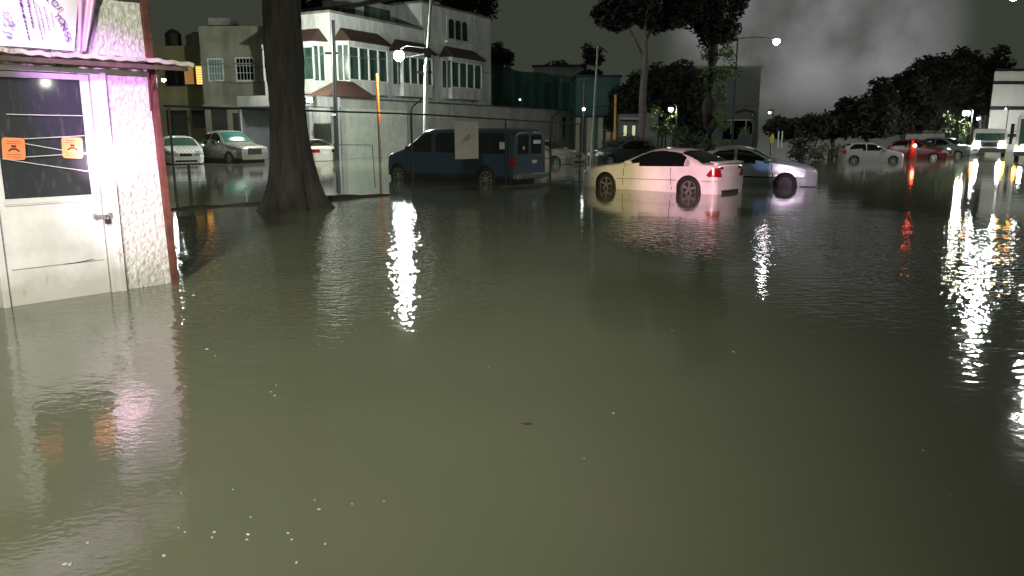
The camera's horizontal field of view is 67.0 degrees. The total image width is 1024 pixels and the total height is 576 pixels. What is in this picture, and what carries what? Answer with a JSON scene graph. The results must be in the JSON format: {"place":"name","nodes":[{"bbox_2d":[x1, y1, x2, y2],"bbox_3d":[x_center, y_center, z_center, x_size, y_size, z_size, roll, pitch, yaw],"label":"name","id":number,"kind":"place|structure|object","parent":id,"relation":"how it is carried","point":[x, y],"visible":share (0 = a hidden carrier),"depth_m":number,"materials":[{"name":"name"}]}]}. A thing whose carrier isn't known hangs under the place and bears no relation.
{"place":"outdoors","nodes":[
{"label":"outdoors","id":0,"kind":"place"},
{"bbox_2d":[153,46,205,142],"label":"ochre house","id":1,"kind":"structure","parent":0,"point":[184,88],"depth_m":62.09,"materials":[{"name":"paint"}]},
{"bbox_2d":[165,65,177,85],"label":"window","id":2,"kind":"structure","parent":1,"relation":"in","point":[170,78],"depth_m":61.84,"materials":[{"name":"glass"}]},
{"bbox_2d":[165,29,181,45],"bbox_3d":[-27.472,-20.237,62.725,1.240,1.450,1.221,0,12,0],"label":"water tank","id":3,"kind":"object","parent":1,"relation":"on","point":[173,37],"visible":0.86,"depth_m":62.26,"materials":[{"name":"plastic"}]},
{"bbox_2d":[166,110,188,135],"bbox_3d":[-27.080,-13.227,62.599,1.676,2.408,0.038,0,12,0],"label":"doorway","id":4,"kind":"structure","parent":1,"relation":"in","point":[182,114],"depth_m":62.55,"materials":[{"name":"black"}]},
{"bbox_2d":[174,65,185,85],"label":"window","id":5,"kind":"structure","parent":1,"relation":"in","point":[180,73],"depth_m":61.84,"materials":[{"name":"glass"}]},
{"bbox_2d":[183,66,196,84],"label":"window","id":6,"kind":"structure","parent":1,"relation":"in","point":[189,77],"depth_m":61.84,"materials":[{"name":"glass"}]},
{"bbox_2d":[185,32,199,45],"bbox_3d":[-25.608,-20.114,62.750,1.600,1.200,1.576,0,12,0],"label":"water tank","id":7,"kind":"object","parent":1,"relation":"on","point":[192,39],"visible":0.66,"depth_m":62.06,"materials":[{"name":"plastic"}]},
{"bbox_2d":[193,65,202,84],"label":"window","id":8,"kind":"structure","parent":1,"relation":"in","point":[198,67],"depth_m":61.80,"materials":[{"name":"glass"}]},
{"bbox_2d":[191,110,205,127],"bbox_3d":[-25.305,-13.788,62.485,1.084,1.684,0.038,0,12,0],"label":"doorway","id":9,"kind":"structure","parent":1,"relation":"in","point":[196,119],"depth_m":62.49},
{"bbox_2d":[198,18,265,133],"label":"beige house","id":10,"kind":"structure","parent":0,"point":[230,44],"depth_m":57.90,"materials":[{"name":"paint"}]},
{"bbox_2d":[207,58,224,80],"bbox_3d":[-22.165,-16.324,57.866,1.190,1.665,0.078,0,12,0],"label":"window","id":11,"kind":"structure","parent":10,"relation":"in","point":[216,73],"depth_m":57.86,"materials":[{"name":"teal glass"}]},
{"bbox_2d":[211,109,227,130],"bbox_3d":[-22.168,-12.401,58.685,1.182,2.258,0.038,0,12,0],"label":"doorway","id":12,"kind":"structure","parent":10,"relation":"in","point":[216,114],"depth_m":58.59,"materials":[{"name":"black"}]},
{"bbox_2d":[232,113,238,130],"bbox_3d":[-20.627,-12.148,58.736,1.047,2.222,0.038,0,12,0],"label":"doorway","id":13,"kind":"structure","parent":10,"relation":"in","point":[235,115],"depth_m":58.62,"materials":[{"name":"black"}]},
{"bbox_2d":[235,57,255,80],"bbox_3d":[-19.967,-16.361,57.859,1.424,1.741,0.078,0,12,0],"label":"window","id":14,"kind":"structure","parent":10,"relation":"in","point":[242,74],"depth_m":57.86,"materials":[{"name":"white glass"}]},
{"bbox_2d":[0,132,1023,575],"bbox_3d":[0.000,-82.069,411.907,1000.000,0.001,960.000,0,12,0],"label":"water","id":15,"kind":"structure","parent":0,"point":[818,370],"depth_m":5.26,"materials":[{"name":"liquid"}]},
{"bbox_2d":[8,0,1023,131],"label":"sky","id":16,"kind":"structure","parent":0,"point":[827,51],"materials":[{"name":"grey"}]},
{"bbox_2d":[491,65,571,109],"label":"green building","id":17,"kind":"structure","parent":0,"point":[555,93],"depth_m":81.25,"materials":[{"name":"concrete"}]},
{"bbox_2d":[672,66,762,147],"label":"grey building","id":18,"kind":"structure","parent":0,"point":[748,79],"depth_m":70.04,"materials":[{"name":"concrete"}]},
{"bbox_2d":[691,130,705,138],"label":"window","id":19,"kind":"structure","parent":18,"relation":"in","point":[703,132],"depth_m":70.56,"materials":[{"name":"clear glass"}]},
{"bbox_2d":[722,119,738,139],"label":"window","id":20,"kind":"structure","parent":18,"relation":"in","point":[726,134],"depth_m":70.51,"materials":[{"name":"black glass"}]},
{"bbox_2d":[738,119,752,133],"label":"window","id":21,"kind":"structure","parent":18,"relation":"in","point":[742,122],"depth_m":70.41,"materials":[{"name":"black glass"}]},
{"label":"ground","id":22,"kind":"structure","parent":0,"visible":0},
{"bbox_2d":[0,0,193,307],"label":"guard booth","id":23,"kind":"object","parent":22,"relation":"on","point":[60,238],"visible":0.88,"depth_m":7.96,"materials":[{"name":"paint"}]},
{"bbox_2d":[2,137,25,159],"bbox_3d":[-4.797,-1.340,7.447,0.004,0.217,0.204,10,15,40],"label":"closure seal","id":24,"kind":"object","parent":23,"relation":"attached to","point":[13,148],"visible":1,"depth_m":7.45,"materials":[{"name":"orange paper"}]},
{"bbox_2d":[6,114,83,115],"bbox_3d":[-4.590,-1.707,7.628,0.009,0.013,0.695,10,15,40],"label":"cord","id":25,"kind":"object","parent":23,"relation":"attached to","point":[45,115],"visible":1,"depth_m":7.64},
{"bbox_2d":[2,152,90,158],"bbox_3d":[-4.609,-1.318,7.684,0.009,0.047,0.802,10,15,40],"label":"cord","id":26,"kind":"object","parent":23,"relation":"attached to","point":[47,155],"visible":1,"depth_m":7.67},
{"bbox_2d":[0,0,95,50],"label":"vinyl banner","id":27,"kind":"object","parent":23,"relation":"attached to","point":[47,24],"visible":1,"depth_m":7.49,"materials":[{"name":"white plastic"}]},
{"bbox_2d":[4,159,91,171],"bbox_3d":[-4.610,-1.219,7.703,0.009,0.159,0.786,10,15,40],"label":"cord","id":28,"kind":"object","parent":23,"relation":"attached to","point":[49,165],"visible":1,"depth_m":7.70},
{"bbox_2d":[23,135,87,138],"bbox_3d":[-4.607,-1.489,7.652,0.009,0.044,0.769,10,15,40],"label":"cord","id":29,"kind":"object","parent":23,"relation":"attached to","point":[54,137],"visible":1,"depth_m":7.70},
{"bbox_2d":[0,71,112,305],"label":"door","id":30,"kind":"structure","parent":23,"relation":"in","point":[51,218],"depth_m":7.75,"materials":[{"name":"paint"}]},
{"bbox_2d":[25,143,90,154],"bbox_3d":[-4.542,-1.390,7.747,0.009,0.128,0.595,10,15,40],"label":"cord","id":31,"kind":"object","parent":23,"relation":"attached to","point":[51,148],"visible":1,"depth_m":7.66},
{"bbox_2d":[61,137,82,157],"bbox_3d":[-4.452,-1.421,7.833,0.004,0.217,0.204,10,15,40],"label":"closure seal","id":32,"kind":"object","parent":23,"relation":"attached to","point":[72,147],"visible":1,"depth_m":7.83,"materials":[{"name":"paper"}]},
{"bbox_2d":[105,215,110,223],"bbox_3d":[-4.250,-0.722,8.127,0.024,0.094,0.056,10,15,40],"label":"padlock","id":33,"kind":"object","parent":23,"relation":"hanging from","point":[107,221],"visible":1,"depth_m":8.12,"materials":[{"name":"metal"}]},
{"bbox_2d":[156,75,165,107],"bbox_3d":[-22.886,-11.178,50.791,0.699,5.496,0.242,0,12,0],"label":"lamp post","id":34,"kind":"object","parent":22,"relation":"on","point":[163,79],"visible":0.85,"depth_m":50.25,"materials":[{"name":"metal"}]},
{"bbox_2d":[163,136,203,163],"bbox_3d":[-18.023,-7.400,41.855,2.357,1.653,5.153,-7,13,-29],"label":"white sedan","id":35,"kind":"object","parent":22,"relation":"on","point":[185,155],"visible":0.58,"depth_m":40.06,"materials":[{"name":"paint"}]},
{"bbox_2d":[187,165,192,205],"bbox_3d":[-7.277,-2.201,17.513,0.065,1.170,0.065,5,12,22],"label":"stub post","id":36,"kind":"object","parent":22,"relation":"on","point":[190,184],"visible":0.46,"depth_m":17.47,"materials":[{"name":"metal"}]},
{"bbox_2d":[198,130,267,162],"bbox_3d":[-15.701,-7.742,42.816,5.232,1.940,2.355,9,15,39],"label":"car","id":37,"kind":"object","parent":22,"relation":"on","point":[216,141],"visible":0.82,"depth_m":41.69,"materials":[{"name":"paint"}]},
{"bbox_2d":[237,95,340,158],"bbox_3d":[-13.429,-9.601,46.991,4.500,3.920,3.980,6,13,28],"label":"carport","id":38,"kind":"object","parent":22,"relation":"on","point":[263,102],"visible":0.41,"depth_m":46.55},
{"bbox_2d":[305,98,311,102],"bbox_3d":[-11.788,-10.865,44.727,0.225,0.260,0.500,6,13,28],"label":"floodlight","id":39,"kind":"object","parent":38,"relation":"attached to","point":[308,100],"visible":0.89,"depth_m":44.65,"materials":[{"name":"metal"}]},
{"bbox_2d":[256,0,334,211],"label":"tree","id":40,"kind":"object","parent":22,"relation":"on","point":[294,184],"visible":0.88,"depth_m":16.59,"materials":[{"name":"brown plant"}]},
{"bbox_2d":[301,0,324,9],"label":"tall tree","id":41,"kind":"object","parent":22,"relation":"on","point":[311,4],"visible":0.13,"depth_m":70.01,"materials":[{"name":"green plant"}]},
{"bbox_2d":[310,139,334,160],"bbox_3d":[-12.019,-8.121,45.910,2.067,1.450,4.520,-9,14,-37],"label":"cream sedan","id":42,"kind":"object","parent":22,"relation":"on","point":[320,150],"visible":0.3,"depth_m":44.29,"materials":[{"name":"paint"}]},
{"bbox_2d":[325,20,339,160],"bbox_3d":[-10.102,-10.971,43.690,0.700,7.921,0.323,0,12,0],"label":"utility pole","id":43,"kind":"object","parent":22,"relation":"on","point":[334,80],"visible":0.86,"depth_m":43.53,"materials":[{"name":"metal"}]},
{"bbox_2d":[211,53,323,67],"bbox_3d":[-16.311,-14.690,50.078,0.022,0.805,18.390,-10,15,-39],"label":"overhead cable","id":44,"kind":"object","parent":43,"relation":"attached to","point":[253,67],"visible":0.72,"depth_m":52.00,"materials":[{"name":"black rubber"}]},
{"bbox_2d":[163,98,581,207],"bbox_3d":[-2.510,-3.803,21.312,13.602,2.796,0.288,-11,16,-43],"label":"chain link fence","id":45,"kind":"object","parent":22,"relation":"on","point":[374,177],"visible":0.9,"depth_m":20.71,"materials":[{"name":"metal"}]},
{"bbox_2d":[454,121,478,158],"bbox_3d":[-1.312,-4.288,22.429,0.900,1.080,0.014,-11,16,-43],"label":"fence sign","id":46,"kind":"object","parent":45,"relation":"attached to","point":[466,139],"visible":1,"depth_m":22.42,"materials":[{"name":"white metal"}]},
{"bbox_2d":[256,0,492,144],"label":"corner house","id":47,"kind":"structure","parent":22,"relation":"on","point":[378,32],"depth_m":55.91,"materials":[{"name":"white paint"}]},
{"bbox_2d":[256,39,267,94],"bbox_3d":[-16.058,-15.047,51.761,2.600,4.150,1.150,6,13,28],"label":"bay window","id":48,"kind":"structure","parent":47,"relation":"in","point":[260,42],"depth_m":51.94,"materials":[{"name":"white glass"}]},
{"bbox_2d":[301,28,327,94],"bbox_3d":[-13.600,-14.779,50.448,3.400,4.150,1.150,6,13,28],"label":"bay window","id":49,"kind":"structure","parent":47,"relation":"in","point":[314,41],"depth_m":50.10,"materials":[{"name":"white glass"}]},
{"bbox_2d":[335,28,393,95],"bbox_3d":[-9.795,-15.234,52.306,1.150,4.200,5.450,6,13,28],"label":"bay window","id":50,"kind":"structure","parent":47,"relation":"in","point":[361,71],"depth_m":51.78,"materials":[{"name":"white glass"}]},
{"bbox_2d":[364,6,389,21],"bbox_3d":[-9.977,-20.251,57.402,0.070,1.000,3.000,6,13,28],"label":"roof window","id":51,"kind":"structure","parent":47,"relation":"in","point":[371,12],"depth_m":57.26,"materials":[{"name":"green glass"}]},
{"bbox_2d":[389,39,436,97],"bbox_3d":[-7.077,-16.178,57.197,1.150,4.000,5.100,6,13,28],"label":"bay window","id":52,"kind":"structure","parent":47,"relation":"in","point":[406,82],"depth_m":56.37,"materials":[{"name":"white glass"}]},
{"bbox_2d":[439,46,486,100],"bbox_3d":[-3.797,-17.451,63.076,1.150,4.050,6.000,6,13,28],"label":"bay window","id":53,"kind":"structure","parent":47,"relation":"in","point":[458,82],"depth_m":62.31,"materials":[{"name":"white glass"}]},
{"bbox_2d":[171,181,582,209],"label":"kerb","id":54,"kind":"structure","parent":22,"relation":"on","point":[335,196],"depth_m":19.69,"materials":[{"name":"grey concrete"}]},
{"bbox_2d":[375,74,381,163],"bbox_3d":[-6.909,-8.636,40.083,0.185,4.784,0.162,0,12,0],"label":"orange pole","id":55,"kind":"object","parent":22,"relation":"on","point":[378,109],"visible":0.73,"depth_m":39.96,"materials":[{"name":"metal"}]},
{"bbox_2d":[381,0,434,3],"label":"tall tree","id":56,"kind":"object","parent":22,"relation":"on","point":[395,1],"visible":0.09,"depth_m":72.91,"materials":[{"name":"green plant"}]},
{"bbox_2d":[394,0,431,132],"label":"street lamp","id":57,"kind":"object","parent":22,"relation":"on","point":[398,55],"visible":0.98,"depth_m":38.89,"materials":[{"name":"grey metal"}]},
{"bbox_2d":[432,53,581,82],"bbox_3d":[0.203,-12.280,43.677,0.022,1.104,12.867,10,15,41],"label":"overhead cable","id":58,"kind":"object","parent":57,"relation":"attached to","point":[506,77],"visible":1,"depth_m":43.20,"materials":[{"name":"black rubber"}]},
{"bbox_2d":[339,97,571,158],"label":"perimeter wall","id":59,"kind":"structure","parent":22,"relation":"on","point":[438,108],"depth_m":53.85,"materials":[{"name":"paint"}]},
{"bbox_2d":[388,128,548,183],"bbox_3d":[-1.691,-4.528,26.847,5.890,2.010,2.271,8,14,34],"label":"blue van","id":60,"kind":"object","parent":22,"relation":"on","point":[447,165],"visible":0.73,"depth_m":25.64,"materials":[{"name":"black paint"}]},
{"bbox_2d":[435,0,501,19],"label":"tall tree","id":61,"kind":"object","parent":22,"relation":"on","point":[483,7],"visible":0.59,"depth_m":78.48,"materials":[{"name":"green plant"}]},
{"bbox_2d":[491,41,514,69],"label":"dark tree","id":62,"kind":"object","parent":22,"relation":"on","point":[500,56],"visible":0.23,"depth_m":88.30,"materials":[{"name":"green plant"}]},
{"bbox_2d":[545,59,568,64],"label":"dark tree","id":63,"kind":"object","parent":22,"relation":"on","point":[559,63],"visible":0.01,"depth_m":96.27,"materials":[{"name":"green plant"}]},
{"bbox_2d":[532,64,584,78],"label":"pale roofed shed","id":64,"kind":"structure","parent":22,"relation":"on","point":[566,71],"depth_m":92.33,"materials":[{"name":"metal"}]},
{"bbox_2d":[544,140,584,163],"bbox_3d":[1.698,-7.201,41.389,4.520,1.450,2.067,9,14,37],"label":"beige sedan","id":65,"kind":"object","parent":22,"relation":"on","point":[572,160],"visible":0.43,"depth_m":40.05,"materials":[{"name":"paint"}]},
{"bbox_2d":[577,42,595,74],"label":"cypress","id":66,"kind":"object","parent":22,"relation":"on","point":[588,56],"visible":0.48,"depth_m":84.42,"materials":[{"name":"green plant"}]},
{"bbox_2d":[571,80,614,152],"bbox_3d":[5.088,-10.528,48.771,2.812,5.026,0.398,0,12,0],"label":"dark pole","id":67,"kind":"object","parent":22,"relation":"on","point":[583,114],"visible":0.97,"depth_m":48.68,"materials":[{"name":"metal"}]},
{"bbox_2d":[571,75,621,148],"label":"blue building","id":68,"kind":"structure","parent":22,"relation":"on","point":[606,84],"depth_m":72.04,"materials":[{"name":"concrete"}]},
{"bbox_2d":[591,44,605,74],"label":"cypress","id":69,"kind":"object","parent":22,"relation":"on","point":[600,60],"visible":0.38,"depth_m":84.41,"materials":[{"name":"green plant"}]},
{"bbox_2d":[590,45,607,165],"bbox_3d":[4.174,-8.591,37.099,0.817,5.884,0.152,-3,12,-13],"label":"silver lamp pole","id":70,"kind":"object","parent":22,"relation":"on","point":[592,138],"visible":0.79,"depth_m":37.00,"materials":[{"name":"metal"}]},
{"bbox_2d":[613,95,616,139],"bbox_3d":[7.813,-12.314,58.724,0.198,4.558,0.179,5,12,22],"label":"orange post","id":71,"kind":"object","parent":22,"relation":"on","point":[615,102],"visible":0.65,"depth_m":58.51,"materials":[{"name":"orange metal"}]},
{"bbox_2d":[598,133,639,147],"bbox_3d":[6.305,-8.184,45.304,2.608,1.820,1.688,0,12,0],"label":"shrub","id":72,"kind":"object","parent":22,"relation":"on","point":[609,141],"visible":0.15,"depth_m":45.24,"materials":[{"name":"green plant"}]},
{"bbox_2d":[587,139,654,161],"bbox_3d":[6.234,-7.706,43.844,3.840,1.460,1.993,-5,13,-24],"label":"dark hatchback","id":73,"kind":"object","parent":22,"relation":"on","point":[622,150],"visible":0.76,"depth_m":43.06,"materials":[{"name":"paint"}]},
{"bbox_2d":[602,83,661,133],"bbox_3d":[10.271,-14.149,64.563,5.378,5.832,5.096,0,12,0],"label":"dark tree","id":74,"kind":"object","parent":22,"relation":"on","point":[625,103],"visible":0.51,"depth_m":62.97,"materials":[{"name":"green plant"}]},
{"bbox_2d":[616,114,657,147],"bbox_3d":[10.053,-12.466,62.826,3.182,3.220,3.900,0,12,0],"label":"kiosk","id":75,"kind":"object","parent":22,"relation":"on","point":[628,124],"visible":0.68,"depth_m":61.66,"materials":[{"name":"concrete"}]},
{"bbox_2d":[589,0,690,139],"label":"broadleaf tree","id":76,"kind":"object","parent":22,"relation":"on","point":[649,16],"visible":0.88,"depth_m":47.50,"materials":[{"name":"green plant"}]},
{"bbox_2d":[625,61,687,146],"bbox_3d":[12.027,-14.918,64.299,5.475,7.468,4.474,0,12,0],"label":"dark tree","id":77,"kind":"object","parent":22,"relation":"on","point":[656,77],"visible":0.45,"depth_m":62.83,"materials":[{"name":"green plant"}]},
{"bbox_2d":[648,104,676,147],"bbox_3d":[9.812,-10.202,50.703,2.006,3.631,1.212,0,12,0],"label":"lit tree","id":78,"kind":"object","parent":22,"relation":"on","point":[664,120],"visible":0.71,"depth_m":50.46,"materials":[{"name":"green plant"}]},
{"bbox_2d":[583,148,743,194],"bbox_3d":[4.333,-3.446,22.979,4.767,1.432,2.168,10,15,41],"label":"parked coupe","id":79,"kind":"object","parent":22,"relation":"on","point":[688,170],"visible":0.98,"depth_m":21.82,"materials":[{"name":"white paint"}]},
{"bbox_2d":[639,120,690,154],"bbox_3d":[8.607,-8.111,43.278,3.002,2.480,1.546,0,12,0],"label":"shrub","id":80,"kind":"object","parent":22,"relation":"on","point":[666,131],"visible":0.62,"depth_m":43.17,"materials":[{"name":"green plant"}]},
{"bbox_2d":[669,104,677,144],"bbox_3d":[10.567,-10.267,50.976,0.654,3.636,0.352,0,12,0],"label":"lamp post","id":81,"kind":"object","parent":22,"relation":"on","point":[676,117],"visible":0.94,"depth_m":50.67,"materials":[{"name":"metal"}]},
{"bbox_2d":[654,58,711,147],"bbox_3d":[14.072,-15.112,64.307,5.251,7.821,5.235,0,12,0],"label":"dark tree","id":82,"kind":"object","parent":22,"relation":"on","point":[688,93],"visible":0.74,"depth_m":62.76,"materials":[{"name":"green plant"}]},
{"bbox_2d":[668,131,707,148],"bbox_3d":[9.695,-7.657,42.355,2.333,1.963,1.538,0,12,0],"label":"shrub","id":83,"kind":"object","parent":22,"relation":"on","point":[693,139],"visible":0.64,"depth_m":42.21,"materials":[{"name":"green plant"}]},
{"bbox_2d":[681,0,756,150],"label":"vine tree","id":84,"kind":"object","parent":22,"relation":"on","point":[713,24],"visible":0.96,"depth_m":38.23,"materials":[{"name":"green plant"}]},
{"bbox_2d":[735,107,758,148],"bbox_3d":[14.243,-9.304,47.090,1.525,3.323,0.440,0,12,0],"label":"bracket post","id":85,"kind":"object","parent":22,"relation":"on","point":[755,131],"visible":0.77,"depth_m":46.84,"materials":[{"name":"metal"}]},
{"bbox_2d":[731,37,779,145],"bbox_3d":[17.707,-13.866,56.367,3.142,8.539,0.528,0,12,0],"label":"lamp post","id":86,"kind":"object","parent":22,"relation":"on","point":[776,41],"visible":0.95,"depth_m":56.11,"materials":[{"name":"metal"}]},
{"bbox_2d":[705,145,817,186],"bbox_3d":[7.473,-3.877,25.051,4.520,1.450,2.067,4,12,20],"label":"silver sedan","id":87,"kind":"object","parent":22,"relation":"on","point":[760,168],"visible":0.59,"depth_m":24.07,"materials":[{"name":"paint"}]},
{"bbox_2d":[768,108,773,150],"bbox_3d":[21.579,-13.112,64.684,0.488,3.745,0.220,0,12,0],"label":"lamp post","id":88,"kind":"object","parent":22,"relation":"on","point":[769,111],"visible":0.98,"depth_m":64.38,"materials":[{"name":"metal"}]},
{"bbox_2d":[770,131,782,155],"bbox_3d":[15.436,-8.215,45.271,0.740,1.889,0.052,0,12,0],"label":"yellow sign","id":89,"kind":"object","parent":22,"relation":"on","point":[771,138],"visible":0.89,"depth_m":45.17,"materials":[{"name":"metal"}]},
{"bbox_2d":[762,114,838,149],"bbox_3d":[22.633,-12.127,60.981,5.718,3.350,4.766,0,12,0],"label":"dark tree","id":90,"kind":"object","parent":22,"relation":"on","point":[820,126],"visible":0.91,"depth_m":59.79,"materials":[{"name":"green plant"}]},
{"bbox_2d":[786,131,820,164],"bbox_3d":[14.844,-7.029,39.338,1.596,1.934,1.664,0,12,0],"label":"shrub","id":91,"kind":"object","parent":22,"relation":"on","point":[798,152],"visible":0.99,"depth_m":39.23,"materials":[{"name":"green plant"}]},
{"bbox_2d":[808,141,842,159],"bbox_3d":[18.944,-8.136,46.324,2.766,1.322,1.520,0,12,0],"label":"shrub","id":92,"kind":"object","parent":22,"relation":"on","point":[828,152],"visible":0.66,"depth_m":46.28,"materials":[{"name":"green plant"}]},
{"bbox_2d":[803,109,873,147],"bbox_3d":[26.938,-13.054,64.609,5.050,3.757,5.096,-4,12,-20],"label":"dark tree","id":93,"kind":"object","parent":22,"relation":"on","point":[844,128],"visible":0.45,"depth_m":63.29,"materials":[{"name":"green plant"}]},
{"bbox_2d":[833,95,900,141],"bbox_3d":[29.666,-13.594,64.370,5.901,4.884,4.783,0,12,0],"label":"dark tree","id":94,"kind":"object","parent":22,"relation":"on","point":[883,118],"visible":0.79,"depth_m":63.35,"materials":[{"name":"green plant"}]},
{"bbox_2d":[837,142,903,160],"bbox_3d":[20.839,-7.832,44.941,3.341,1.270,1.734,2,12,9],"label":"pale hatchback","id":95,"kind":"object","parent":22,"relation":"on","point":[860,151],"visible":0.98,"depth_m":44.33,"materials":[{"name":"white paint"}]},
{"bbox_2d":[857,71,950,139],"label":"dark tree","id":96,"kind":"object","parent":22,"relation":"on","point":[923,91],"visible":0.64,"depth_m":65.13,"materials":[{"name":"green plant"}]},
{"bbox_2d":[906,138,916,159],"bbox_3d":[23.681,-8.133,45.798,0.588,1.519,0.588,8,14,33],"label":"warning cone","id":97,"kind":"object","parent":22,"relation":"on","point":[911,154],"visible":0.88,"depth_m":45.65,"materials":[{"name":"red plastic"}]},
{"bbox_2d":[887,139,953,158],"bbox_3d":[26.145,-8.826,49.535,1.893,1.387,3.648,-9,15,-39],"label":"red hatchback","id":98,"kind":"object","parent":22,"relation":"on","point":[925,149],"visible":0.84,"depth_m":48.79,"materials":[{"name":"paint"}]},
{"bbox_2d":[905,134,944,139],"bbox_3d":[31.693,-10.809,58.587,3.450,1.652,4.000,6,13,26],"label":"box van","id":99,"kind":"object","parent":22,"relation":"on","point":[918,136],"visible":0.17,"depth_m":56.99,"materials":[{"name":"silver metal"}]},
{"bbox_2d":[895,52,984,133],"bbox_3d":[36.619,-15.842,66.217,7.268,8.506,5.070,0,12,0],"label":"dark tree","id":100,"kind":"object","parent":22,"relation":"on","point":[958,75],"visible":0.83,"depth_m":64.90,"materials":[{"name":"green plant"}]},
{"bbox_2d":[924,137,978,155],"bbox_3d":[30.783,-9.899,54.623,1.993,1.460,3.840,-7,13,-29],"label":"hatchback","id":101,"kind":"object","parent":22,"relation":"on","point":[958,147],"visible":0.62,"depth_m":53.53,"materials":[{"name":"grey paint"}]},
{"bbox_2d":[940,112,972,142],"bbox_3d":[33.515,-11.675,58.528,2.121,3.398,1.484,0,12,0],"label":"lit tree","id":102,"kind":"object","parent":22,"relation":"on","point":[962,132],"visible":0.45,"depth_m":58.34,"materials":[{"name":"green plant"}]},
{"bbox_2d":[963,108,973,144],"bbox_3d":[34.551,-11.830,58.822,0.842,3.571,0.528,0,12,0],"label":"lamp post","id":103,"kind":"object","parent":22,"relation":"on","point":[967,111],"visible":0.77,"depth_m":58.55,"materials":[{"name":"metal"}]},
{"bbox_2d":[977,114,981,128],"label":"lamp post","id":104,"kind":"object","parent":22,"relation":"on","point":[979,117],"visible":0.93,"depth_m":60.52,"materials":[{"name":"metal"}]},
{"bbox_2d":[943,44,1017,144],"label":"dark tree","id":105,"kind":"object","parent":22,"relation":"on","point":[978,105],"visible":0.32,"depth_m":66.95,"materials":[{"name":"green plant"}]},
{"bbox_2d":[967,129,1011,155],"bbox_3d":[34.160,-10.335,55.288,2.620,2.050,5.720,7,13,31],"label":"delivery lorry","id":106,"kind":"object","parent":22,"relation":"on","point":[990,140],"visible":0.75,"depth_m":52.97,"materials":[{"name":"white paint"}]},
{"bbox_2d":[985,68,1023,150],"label":"warehouse","id":107,"kind":"structure","parent":22,"relation":"on","point":[1008,86],"depth_m":64.28,"materials":[{"name":"white painted wall panels"},{"name":"dark glass"}]},
{"bbox_2d":[1010,114,1023,159],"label":"city bus","id":108,"kind":"object","parent":22,"relation":"on","point":[1018,151],"visible":0.96,"depth_m":45.67,"materials":[{"name":"white paint"}]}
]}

